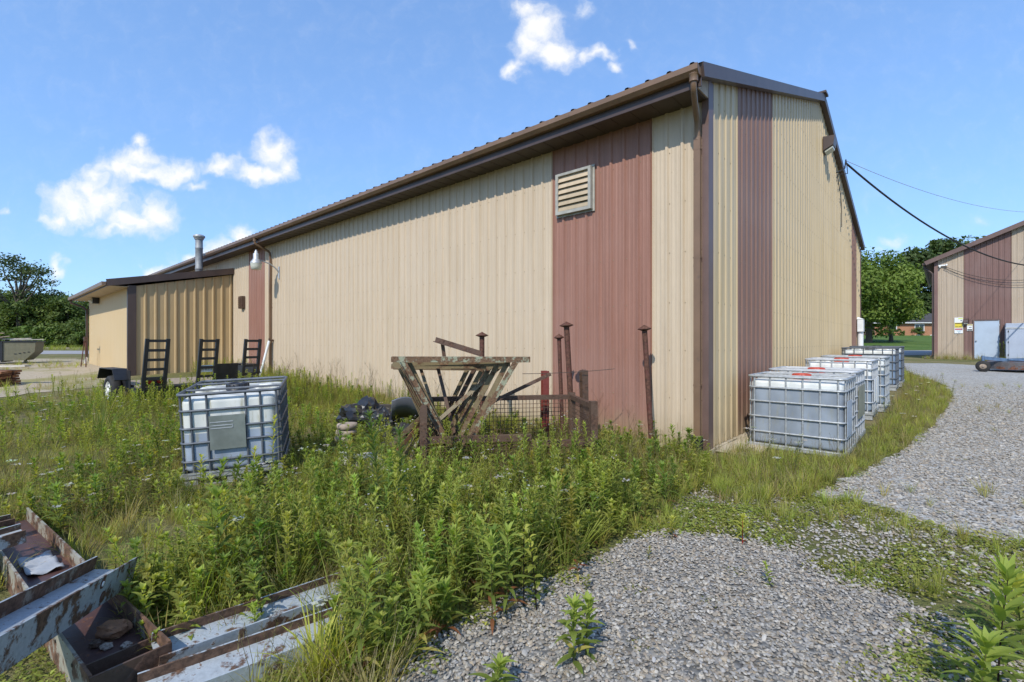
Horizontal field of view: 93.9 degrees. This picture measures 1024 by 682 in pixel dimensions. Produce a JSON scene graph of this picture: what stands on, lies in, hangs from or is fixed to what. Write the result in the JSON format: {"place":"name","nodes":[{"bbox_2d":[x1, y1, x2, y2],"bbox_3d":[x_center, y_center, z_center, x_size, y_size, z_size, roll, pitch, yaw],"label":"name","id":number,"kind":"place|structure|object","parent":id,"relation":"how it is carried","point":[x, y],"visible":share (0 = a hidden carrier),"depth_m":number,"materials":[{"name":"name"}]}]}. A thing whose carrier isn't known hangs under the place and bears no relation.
{"place":"outdoors","nodes":[
{"label":"outdoors","id":0,"kind":"place"},
{"bbox_2d":[0,347,1023,681],"bbox_3d":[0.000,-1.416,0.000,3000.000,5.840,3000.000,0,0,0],"label":"ground","id":1,"kind":"structure","parent":0,"point":[616,539],"depth_m":3.72,"materials":[{"name":"green plant"}]},
{"bbox_2d":[0,252,63,326],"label":"tree","id":2,"kind":"object","parent":1,"relation":"on","point":[20,291],"visible":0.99,"depth_m":50.69,"materials":[{"name":"green plant"}]},
{"bbox_2d":[0,292,65,340],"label":"tree","id":3,"kind":"object","parent":1,"relation":"on","point":[9,313],"visible":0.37,"depth_m":50.53,"materials":[{"name":"green plant"}]},
{"bbox_2d":[0,325,88,347],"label":"undergrowth","id":4,"kind":"object","parent":1,"relation":"on","point":[52,337],"visible":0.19,"depth_m":48.88,"materials":[{"name":"green plant"}]},
{"bbox_2d":[0,359,105,396],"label":"dirt lot","id":5,"kind":"structure","parent":1,"relation":"on","point":[37,374],"depth_m":15.92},
{"bbox_2d":[0,341,45,362],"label":"dumpster","id":6,"kind":"object","parent":5,"relation":"on","point":[10,351],"visible":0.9,"depth_m":21.28,"materials":[{"name":"green paint"}]},
{"bbox_2d":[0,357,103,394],"bbox_3d":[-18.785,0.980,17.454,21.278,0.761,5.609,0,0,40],"label":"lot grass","id":7,"kind":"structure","parent":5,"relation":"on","point":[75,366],"depth_m":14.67,"materials":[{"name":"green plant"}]},
{"bbox_2d":[21,295,88,344],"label":"tree","id":8,"kind":"object","parent":1,"relation":"on","point":[60,306],"visible":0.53,"depth_m":50.81,"materials":[{"name":"green plant"}]},
{"bbox_2d":[0,507,171,681],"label":"steel trough","id":9,"kind":"object","parent":1,"relation":"on","point":[73,656],"visible":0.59,"depth_m":2.32,"materials":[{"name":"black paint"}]},
{"bbox_2d":[0,523,25,549],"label":"steel beam","id":10,"kind":"structure","parent":9,"relation":"on","point":[12,535],"depth_m":3.02,"materials":[{"name":"grey metal"}]},
{"bbox_2d":[17,550,63,574],"bbox_3d":[-3.005,1.417,3.047,0.362,0.028,0.162,0,0,36],"label":"scrap sheet","id":11,"kind":"object","parent":9,"relation":"on","point":[48,561],"visible":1,"depth_m":3.04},
{"bbox_2d":[0,556,137,674],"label":"steel beam","id":12,"kind":"structure","parent":9,"relation":"on","point":[35,617],"depth_m":2.08,"materials":[{"name":"metal"}]},
{"bbox_2d":[95,619,132,640],"bbox_3d":[-1.943,1.396,2.331,0.139,0.068,0.121,0,0,21],"label":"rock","id":13,"kind":"object","parent":9,"relation":"on","point":[111,629],"visible":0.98,"depth_m":2.30,"materials":[{"name":"stone"}]},
{"bbox_2d":[39,388,148,440],"bbox_3d":[-6.229,1.098,7.356,1.589,0.812,1.329,4,-1,-29],"label":"grass clump","id":14,"kind":"object","parent":1,"relation":"on","point":[104,419],"visible":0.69,"depth_m":7.29,"materials":[{"name":"green plant"}]},
{"bbox_2d":[68,234,234,375],"bbox_3d":[-15.079,-1.050,19.647,8.845,6.100,3.859,0,0,42],"label":"lean to","id":15,"kind":"object","parent":1,"relation":"on","point":[184,312],"visible":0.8,"depth_m":17.14,"materials":[{"name":"beige metal"}]},
{"bbox_2d":[0,601,327,681],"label":"beam cover","id":16,"kind":"object","parent":1,"relation":"on","point":[36,673],"visible":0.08,"depth_m":2.14,"materials":[{"name":"green plant"}]},
{"bbox_2d":[37,367,316,421],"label":"grass","id":17,"kind":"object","parent":1,"relation":"on","point":[152,391],"visible":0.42,"depth_m":9.45,"materials":[{"name":"green plant"}]},
{"bbox_2d":[97,339,261,398],"bbox_3d":[-8.460,0.696,12.172,3.187,1.498,3.120,0,0,36],"label":"flatbed trailer","id":18,"kind":"object","parent":1,"relation":"on","point":[115,377],"visible":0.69,"depth_m":11.08,"materials":[{"name":"black paint"}]},
{"bbox_2d":[185,482,244,575],"bbox_3d":[-1.753,1.169,2.814,0.285,0.663,0.314,-1,1,42],"label":"tall weed","id":19,"kind":"object","parent":1,"relation":"on","point":[215,491],"visible":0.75,"depth_m":2.83,"materials":[{"name":"green plant"}]},
{"bbox_2d":[176,376,290,485],"bbox_3d":[-3.167,0.979,5.577,0.983,0.999,1.105,-2,4,-21],"label":"liquid tote","id":20,"kind":"object","parent":1,"relation":"on","point":[229,419],"visible":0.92,"depth_m":5.11,"materials":[{"name":"plastic"}]},
{"bbox_2d":[0,373,486,475],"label":"meadow stalks","id":21,"kind":"object","parent":1,"relation":"on","point":[91,429],"visible":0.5,"depth_m":6.60,"materials":[{"name":"green plant"}]},
{"bbox_2d":[151,557,384,665],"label":"steel beam","id":22,"kind":"structure","parent":1,"relation":"on","point":[183,645],"depth_m":2.39,"materials":[{"name":"metal"}]},
{"bbox_2d":[137,589,412,681],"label":"steel beam","id":23,"kind":"structure","parent":1,"relation":"on","point":[216,663],"depth_m":2.13,"materials":[{"name":"grey paint"}]},
{"bbox_2d":[190,357,407,411],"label":"wall weeds","id":24,"kind":"object","parent":1,"relation":"on","point":[338,394],"depth_m":10.98,"materials":[{"name":"green plant"}]},
{"bbox_2d":[249,590,373,681],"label":"grass clump","id":25,"kind":"object","parent":1,"relation":"on","point":[316,659],"visible":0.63,"depth_m":2.13,"materials":[{"name":"green plant"}]},
{"bbox_2d":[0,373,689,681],"bbox_3d":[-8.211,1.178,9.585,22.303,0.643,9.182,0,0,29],"label":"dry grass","id":26,"kind":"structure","parent":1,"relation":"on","point":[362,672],"depth_m":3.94,"materials":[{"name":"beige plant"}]},
{"bbox_2d":[0,380,708,681],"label":"meadow grass","id":27,"kind":"structure","parent":1,"relation":"on","point":[178,515],"depth_m":4.01,"materials":[{"name":"green plant"}]},
{"bbox_2d":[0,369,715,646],"bbox_3d":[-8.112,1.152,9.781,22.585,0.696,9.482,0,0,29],"label":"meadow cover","id":28,"kind":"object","parent":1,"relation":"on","point":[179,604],"visible":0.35,"depth_m":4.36,"materials":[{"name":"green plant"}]},
{"bbox_2d":[7,394,708,550],"bbox_3d":[-7.107,1.287,6.666,19.146,0.425,6.756,0,0,0],"label":"yarrow","id":29,"kind":"object","parent":1,"relation":"on","point":[68,485],"visible":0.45,"depth_m":4.54,"materials":[{"name":"white plant"}]},
{"bbox_2d":[336,550,389,681],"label":"tall weed","id":30,"kind":"object","parent":1,"relation":"on","point":[371,560],"visible":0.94,"depth_m":2.11,"materials":[{"name":"green plant"}]},
{"bbox_2d":[336,396,391,431],"bbox_3d":[-2.336,1.176,7.934,0.991,0.508,0.970,0,0,-34],"label":"plastic heap","id":31,"kind":"object","parent":1,"relation":"on","point":[364,404],"visible":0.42,"depth_m":7.74,"materials":[{"name":"black plastic"}]},
{"bbox_2d":[366,407,404,433],"bbox_3d":[-2.021,1.239,7.594,0.641,0.383,0.639,0,0,0],"label":"plastic heap","id":32,"kind":"object","parent":31,"relation":"on","point":[385,411],"visible":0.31,"depth_m":7.45,"materials":[{"name":"black plastic"}]},
{"bbox_2d":[391,397,418,419],"bbox_3d":[-1.545,1.077,7.344,0.592,0.549,0.396,6,14,-10],"label":"grey panel","id":33,"kind":"object","parent":32,"relation":"on","point":[403,406],"visible":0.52,"depth_m":7.30,"materials":[{"name":"plastic"}]},
{"bbox_2d":[101,430,629,679],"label":"tall weeds","id":34,"kind":"object","parent":1,"relation":"on","point":[251,513],"visible":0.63,"depth_m":3.15,"materials":[{"name":"green plant"}]},
{"bbox_2d":[358,410,393,531],"bbox_3d":[-0.980,0.996,3.476,0.281,1.008,0.266,0,0,6],"label":"tall weed","id":35,"kind":"object","parent":1,"relation":"on","point":[374,454],"visible":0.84,"depth_m":3.49,"materials":[{"name":"green plant"}]},
{"bbox_2d":[136,459,623,681],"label":"weed understorey","id":36,"kind":"object","parent":1,"relation":"on","point":[379,615],"visible":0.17,"depth_m":2.88,"materials":[{"name":"green plant"}]},
{"bbox_2d":[139,421,620,663],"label":"flowering weeds","id":37,"kind":"object","parent":1,"relation":"on","point":[349,570],"visible":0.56,"depth_m":3.09,"materials":[{"name":"green plant"}]},
{"bbox_2d":[116,448,652,681],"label":"weed grass","id":38,"kind":"structure","parent":1,"relation":"on","point":[559,542],"depth_m":2.91,"materials":[{"name":"green plant"}]},
{"bbox_2d":[343,598,434,675],"bbox_3d":[-0.585,1.364,2.195,0.413,0.274,0.514,0,3,-43],"label":"grass clump","id":39,"kind":"object","parent":1,"relation":"on","point":[387,639],"visible":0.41,"depth_m":2.21,"materials":[{"name":"green plant"}]},
{"bbox_2d":[384,426,413,525],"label":"tall weed","id":40,"kind":"object","parent":1,"relation":"on","point":[399,443],"visible":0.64,"depth_m":3.55,"materials":[{"name":"green plant"}]},
{"bbox_2d":[206,426,617,547],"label":"dead stems","id":41,"kind":"object","parent":1,"relation":"on","point":[459,483],"visible":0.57,"depth_m":3.66,"materials":[{"name":"brown plant"}]},
{"bbox_2d":[229,356,636,434],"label":"dry stalks","id":42,"kind":"object","parent":1,"relation":"on","point":[361,397],"visible":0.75,"depth_m":10.69,"materials":[{"name":"beige plant"}]},
{"bbox_2d":[191,364,677,455],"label":"wall grass","id":43,"kind":"structure","parent":1,"relation":"on","point":[328,405],"depth_m":9.87,"materials":[{"name":"green plant"}]},
{"bbox_2d":[413,575,459,636],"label":"tall weed","id":44,"kind":"object","parent":1,"relation":"on","point":[434,589],"visible":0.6,"depth_m":2.47,"materials":[{"name":"green plant"}]},
{"bbox_2d":[426,574,467,637],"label":"tall weed","id":45,"kind":"object","parent":1,"relation":"on","point":[445,584],"visible":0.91,"depth_m":2.45,"materials":[{"name":"green plant"}]},
{"bbox_2d":[435,523,474,600],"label":"tall weed","id":46,"kind":"object","parent":1,"relation":"on","point":[452,534],"visible":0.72,"depth_m":2.74,"materials":[{"name":"green plant"}]},
{"bbox_2d":[456,513,489,598],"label":"tall weed","id":47,"kind":"object","parent":1,"relation":"on","point":[478,522],"visible":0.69,"depth_m":2.79,"materials":[{"name":"green plant"}]},
{"bbox_2d":[352,412,596,480],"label":"basket weeds","id":48,"kind":"object","parent":1,"relation":"on","point":[467,446],"visible":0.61,"depth_m":5.09,"materials":[{"name":"green plant"}]},
{"bbox_2d":[149,61,864,454],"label":"warehouse","id":49,"kind":"structure","parent":1,"relation":"on","point":[713,243],"depth_m":8.44,"materials":[{"name":"beige metal"}]},
{"bbox_2d":[555,164,594,218],"bbox_3d":[0.995,-2.405,7.705,0.740,0.730,0.080,0,0,42],"label":"louvred vent","id":50,"kind":"object","parent":49,"relation":"attached to","point":[575,192],"visible":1,"depth_m":7.67,"materials":[{"name":"beige metal"}]},
{"bbox_2d":[836,159,847,226],"bbox_3d":[9.843,-4.429,14.203,0.285,1.926,0.804,0,0,42],"label":"cable bracket","id":51,"kind":"object","parent":49,"relation":"attached to","point":[845,165],"visible":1,"depth_m":14.11,"materials":[{"name":"metal"}]},
{"bbox_2d":[847,163,1023,265],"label":"power cable","id":52,"kind":"object","parent":51,"relation":"attached to","point":[882,193],"visible":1,"depth_m":16.00,"materials":[{"name":"black rubber"}]},
{"bbox_2d":[420,392,597,470],"bbox_3d":[-0.083,1.150,5.910,2.030,0.900,1.030,0,0,-8],"label":"basket","id":53,"kind":"object","parent":1,"relation":"on","point":[575,406],"visible":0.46,"depth_m":6.00,"materials":[{"name":"brown metal"}]},
{"bbox_2d":[391,364,491,435],"bbox_3d":[-0.894,0.841,6.194,1.380,1.080,0.116,0,3,8],"label":"triangular frame","id":54,"kind":"object","parent":53,"relation":"on","point":[466,400],"visible":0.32,"depth_m":6.16,"materials":[{"name":"brown wood"}]},
{"bbox_2d":[392,363,501,450],"bbox_3d":[-0.813,0.831,5.993,1.400,1.100,0.116,0,3,7],"label":"triangular frame","id":55,"kind":"object","parent":53,"relation":"on","point":[472,400],"visible":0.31,"depth_m":5.96,"materials":[{"name":"wood"}]},
{"bbox_2d":[393,362,509,453],"bbox_3d":[-0.734,0.821,5.801,1.440,1.160,0.116,0,4,6],"label":"triangular frame","id":56,"kind":"object","parent":53,"relation":"on","point":[495,365],"visible":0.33,"depth_m":5.76,"materials":[{"name":"brown wood"}]},
{"bbox_2d":[407,362,510,459],"bbox_3d":[-0.622,0.793,5.620,1.480,1.215,0.116,0,3,4],"label":"triangular frame","id":57,"kind":"object","parent":53,"relation":"on","point":[494,387],"visible":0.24,"depth_m":5.60,"materials":[{"name":"brown wood"}]},
{"bbox_2d":[433,337,480,355],"bbox_3d":[-0.655,0.079,5.836,0.601,0.256,0.147,0,0,15],"label":"loose angle bar","id":58,"kind":"object","parent":57,"relation":"on","point":[443,342],"visible":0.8,"depth_m":5.82,"materials":[{"name":"brown metal"}]},
{"bbox_2d":[391,356,529,459],"bbox_3d":[-0.591,0.780,5.482,1.600,1.200,0.116,0,2,3],"label":"triangular frame","id":59,"kind":"object","parent":53,"relation":"on","point":[404,360],"visible":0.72,"depth_m":5.47,"materials":[{"name":"brown paint"}]},
{"bbox_2d":[541,371,548,438],"bbox_3d":[0.462,1.006,6.700,0.088,1.179,0.088,0,0,-20],"label":"stub post","id":60,"kind":"object","parent":1,"relation":"on","point":[545,386],"visible":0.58,"depth_m":6.66,"materials":[{"name":"brown metal"}]},
{"bbox_2d":[554,334,563,438],"bbox_3d":[0.707,0.737,7.200,0.152,1.692,0.152,0,0,40],"label":"capped post","id":61,"kind":"object","parent":1,"relation":"on","point":[558,337],"visible":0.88,"depth_m":7.17,"materials":[{"name":"brown metal"}]},
{"bbox_2d":[560,322,572,392],"bbox_3d":[0.793,0.655,6.906,0.221,1.871,0.202,0,0,-37],"label":"capped post","id":62,"kind":"object","parent":1,"relation":"on","point":[566,325],"visible":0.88,"depth_m":6.87,"materials":[{"name":"brown metal"}]},
{"bbox_2d":[579,370,588,437],"bbox_3d":[0.982,0.999,6.497,0.108,1.204,0.088,0,0,-20],"label":"stub post","id":63,"kind":"object","parent":1,"relation":"on","point":[583,382],"visible":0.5,"depth_m":6.45,"materials":[{"name":"wood"}]},
{"bbox_2d":[507,422,717,492],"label":"corner grass","id":64,"kind":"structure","parent":1,"relation":"on","point":[638,447],"depth_m":5.58,"materials":[{"name":"green plant"}]},
{"bbox_2d":[638,325,653,438],"bbox_3d":[1.802,0.692,6.440,0.220,1.821,0.182,0,0,30],"label":"capped post","id":65,"kind":"object","parent":1,"relation":"on","point":[644,329],"visible":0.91,"depth_m":6.42,"materials":[{"name":"brown metal"}]},
{"bbox_2d":[383,528,1023,681],"bbox_3d":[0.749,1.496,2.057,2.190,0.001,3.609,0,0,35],"label":"gravel yard","id":66,"kind":"structure","parent":1,"relation":"on","point":[736,663],"depth_m":2.46,"materials":[{"name":"grey gravel"}]},
{"bbox_2d":[392,562,443,658],"bbox_3d":[-0.432,1.278,2.239,0.258,0.445,0.230,2,-3,-19],"label":"tall weed","id":67,"kind":"object","parent":66,"relation":"on","point":[423,588],"visible":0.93,"depth_m":2.26,"materials":[{"name":"green plant"}]},
{"bbox_2d":[467,530,509,634],"bbox_3d":[-0.116,1.256,2.515,0.206,0.488,0.228,0,0,25],"label":"tall weed","id":68,"kind":"object","parent":66,"relation":"on","point":[489,543],"visible":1,"depth_m":2.53,"materials":[{"name":"green plant"}]},
{"bbox_2d":[468,650,517,681],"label":"seedling","id":69,"kind":"object","parent":66,"relation":"on","point":[499,667],"visible":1,"depth_m":2.02,"materials":[{"name":"green plant"}]},
{"bbox_2d":[406,565,590,674],"bbox_3d":[-0.042,1.478,2.663,1.324,0.043,0.331,0,0,-45],"label":"edge cover","id":70,"kind":"object","parent":66,"relation":"on","point":[474,621],"visible":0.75,"depth_m":2.69,"materials":[{"name":"green plant"}]},
{"bbox_2d":[484,520,533,614],"bbox_3d":[-0.015,1.239,2.603,0.253,0.523,0.232,0,0,33],"label":"tall weed","id":71,"kind":"object","parent":66,"relation":"on","point":[507,555],"visible":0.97,"depth_m":2.60,"materials":[{"name":"green plant"}]},
{"bbox_2d":[515,519,532,606],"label":"tall weed","id":72,"kind":"object","parent":66,"relation":"on","point":[522,536],"visible":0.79,"depth_m":2.72,"materials":[{"name":"green plant"}]},
{"bbox_2d":[522,528,542,609],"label":"tall weed","id":73,"kind":"object","parent":66,"relation":"on","point":[532,568],"visible":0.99,"depth_m":2.66,"materials":[{"name":"green plant"}]},
{"bbox_2d":[554,592,600,675],"bbox_3d":[0.284,1.336,2.195,0.235,0.327,0.198,-1,-1,-23],"label":"tall weed","id":74,"kind":"object","parent":66,"relation":"on","point":[574,604],"visible":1,"depth_m":2.20,"materials":[{"name":"green plant"}]},
{"bbox_2d":[565,518,591,580],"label":"tall weed","id":75,"kind":"object","parent":66,"relation":"on","point":[576,525],"visible":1,"depth_m":3.00,"materials":[{"name":"green plant"}]},
{"bbox_2d":[572,590,604,661],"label":"tall weed","id":76,"kind":"object","parent":66,"relation":"on","point":[589,599],"visible":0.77,"depth_m":2.25,"materials":[{"name":"green plant"}]},
{"bbox_2d":[716,430,771,455],"bbox_3d":[8.065,1.296,11.988,0.538,0.348,15.511,0,0,42],"label":"concrete apron","id":77,"kind":"object","parent":1,"relation":"on","point":[739,438],"visible":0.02,"depth_m":6.74,"materials":[{"name":"beige concrete"}]},
{"bbox_2d":[747,371,856,459],"bbox_3d":[4.102,1.010,6.770,1.178,1.104,1.013,0,0,42],"label":"liquid tote","id":78,"kind":"object","parent":1,"relation":"on","point":[815,409],"visible":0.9,"depth_m":6.40,"materials":[{"name":"plastic"}]},
{"bbox_2d":[768,366,865,441],"bbox_3d":[4.814,0.975,7.562,1.178,1.114,1.023,0,0,42],"label":"liquid tote","id":79,"kind":"object","parent":1,"relation":"on","point":[860,429],"visible":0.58,"depth_m":7.19,"materials":[{"name":"plastic"}]},
{"bbox_2d":[618,477,1023,612],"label":"clover strip","id":80,"kind":"object","parent":1,"relation":"on","point":[722,507],"visible":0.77,"depth_m":3.65,"materials":[{"name":"green plant"}]},
{"bbox_2d":[688,365,958,505],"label":"grass","id":81,"kind":"structure","parent":1,"relation":"on","point":[720,480],"depth_m":5.67,"materials":[{"name":"green plant"}]},
{"bbox_2d":[645,477,1023,596],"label":"strip grass","id":82,"kind":"structure","parent":1,"relation":"on","point":[829,517],"depth_m":3.84,"materials":[{"name":"green plant"}]},
{"bbox_2d":[804,357,878,419],"bbox_3d":[6.277,0.855,9.112,1.073,1.074,1.023,0,0,42],"label":"liquid tote","id":83,"kind":"object","parent":1,"relation":"on","point":[870,365],"visible":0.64,"depth_m":8.63,"materials":[{"name":"plastic"}]},
{"bbox_2d":[743,371,956,488],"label":"tote flowers","id":84,"kind":"object","parent":1,"relation":"on","point":[796,452],"visible":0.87,"depth_m":6.30,"materials":[{"name":"green plant"}]},
{"bbox_2d":[820,355,890,411],"bbox_3d":[7.086,0.825,9.877,1.093,1.074,1.023,0,0,42],"label":"liquid tote","id":85,"kind":"object","parent":1,"relation":"on","point":[884,374],"visible":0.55,"depth_m":9.25,"materials":[{"name":"plastic"}]},
{"bbox_2d":[841,347,899,390],"bbox_3d":[9.696,0.715,12.952,1.203,1.114,1.023,0,0,42],"label":"liquid tote","id":86,"kind":"object","parent":1,"relation":"on","point":[894,367],"visible":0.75,"depth_m":12.48,"materials":[{"name":"plastic"}]},
{"bbox_2d":[849,345,904,386],"bbox_3d":[10.449,0.685,13.701,1.203,1.114,1.023,0,0,42],"label":"liquid tote","id":87,"kind":"object","parent":1,"relation":"on","point":[901,363],"visible":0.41,"depth_m":13.07,"materials":[{"name":"plastic"}]},
{"bbox_2d":[812,363,1023,540],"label":"gravel lane","id":88,"kind":"structure","parent":1,"relation":"on","point":[968,376],"depth_m":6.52,"materials":[{"name":"grey gravel"}]},
{"bbox_2d":[839,380,1023,514],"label":"lane sprigs","id":89,"kind":"object","parent":88,"relation":"on","point":[982,489],"visible":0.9,"depth_m":4.64,"materials":[{"name":"green plant"}]},
{"bbox_2d":[975,356,1023,371],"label":"trailer","id":90,"kind":"object","parent":88,"relation":"on","point":[982,365],"visible":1,"depth_m":17.75,"materials":[{"name":"blue metal"}]},
{"bbox_2d":[895,246,941,304],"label":"tree","id":91,"kind":"object","parent":1,"relation":"on","point":[916,254],"visible":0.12,"depth_m":115.07,"materials":[{"name":"green plant"}]},
{"bbox_2d":[819,521,1023,681],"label":"strip stones","id":92,"kind":"object","parent":1,"relation":"on","point":[893,592],"visible":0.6,"depth_m":2.85,"materials":[{"name":"grey gravel"}]},
{"bbox_2d":[838,603,1023,681],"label":"corner cover","id":93,"kind":"object","parent":1,"relation":"on","point":[906,657],"visible":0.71,"depth_m":2.25,"materials":[{"name":"green plant"}]},
{"bbox_2d":[920,235,984,293],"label":"tree","id":94,"kind":"object","parent":1,"relation":"on","point":[944,245],"visible":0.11,"depth_m":120.01,"materials":[{"name":"green plant"}]},
{"bbox_2d":[922,220,1023,359],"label":"shed","id":95,"kind":"structure","parent":1,"relation":"on","point":[989,310],"depth_m":25.59,"materials":[{"name":"beige metal"}]},
{"bbox_2d":[973,319,1000,359],"bbox_3d":[25.146,-0.055,25.345,1.060,2.210,0.120,0,0,42],"label":"door","id":96,"kind":"structure","parent":95,"relation":"in","point":[986,332],"depth_m":25.35,"materials":[{"name":"grey paint"}]},
{"bbox_2d":[930,613,1023,681],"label":"tall weed","id":97,"kind":"object","parent":1,"relation":"on","point":[985,640],"visible":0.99,"depth_m":1.90,"materials":[{"name":"green plant"}]},
{"bbox_2d":[933,551,1023,681],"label":"tall weed","id":98,"kind":"object","parent":1,"relation":"on","point":[1009,573],"visible":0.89,"depth_m":2.01,"materials":[{"name":"green plant"}]},
{"bbox_2d":[980,572,1023,660],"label":"tall weed","id":99,"kind":"object","parent":1,"relation":"on","point":[1019,608],"visible":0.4,"depth_m":2.24,"materials":[{"name":"green plant"}]},
{"bbox_2d":[1005,323,1023,357],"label":"metal cabinet","id":100,"kind":"object","parent":1,"relation":"on","point":[1014,340],"visible":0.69,"depth_m":24.19,"materials":[{"name":"white metal"}]},
{"bbox_2d":[0,0,1023,301],"label":"sky","id":101,"kind":"structure","parent":0,"point":[131,130],"materials":[{"name":"blue"}]},
{"bbox_2d":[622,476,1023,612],"bbox_3d":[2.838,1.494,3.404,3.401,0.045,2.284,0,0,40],"label":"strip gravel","id":102,"kind":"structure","parent":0,"point":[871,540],"depth_m":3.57,"materials":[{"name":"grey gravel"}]},
{"bbox_2d":[864,335,931,349],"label":"lawn","id":103,"kind":"structure","parent":0,"point":[916,342],"depth_m":62.85,"materials":[{"name":"green plant"}]},
{"bbox_2d":[861,246,926,342],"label":"tree","id":104,"kind":"object","parent":103,"relation":"on","point":[888,286],"visible":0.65,"depth_m":58.77,"materials":[{"name":"green plant"}]},
{"bbox_2d":[864,313,931,334],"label":"brick house","id":105,"kind":"structure","parent":103,"relation":"on","point":[925,324],"depth_m":98.55,"materials":[{"name":"brick"}]},
{"bbox_2d":[883,289,928,341],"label":"tree","id":106,"kind":"object","parent":103,"relation":"on","point":[920,314],"visible":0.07,"depth_m":64.35,"materials":[{"name":"green plant"}]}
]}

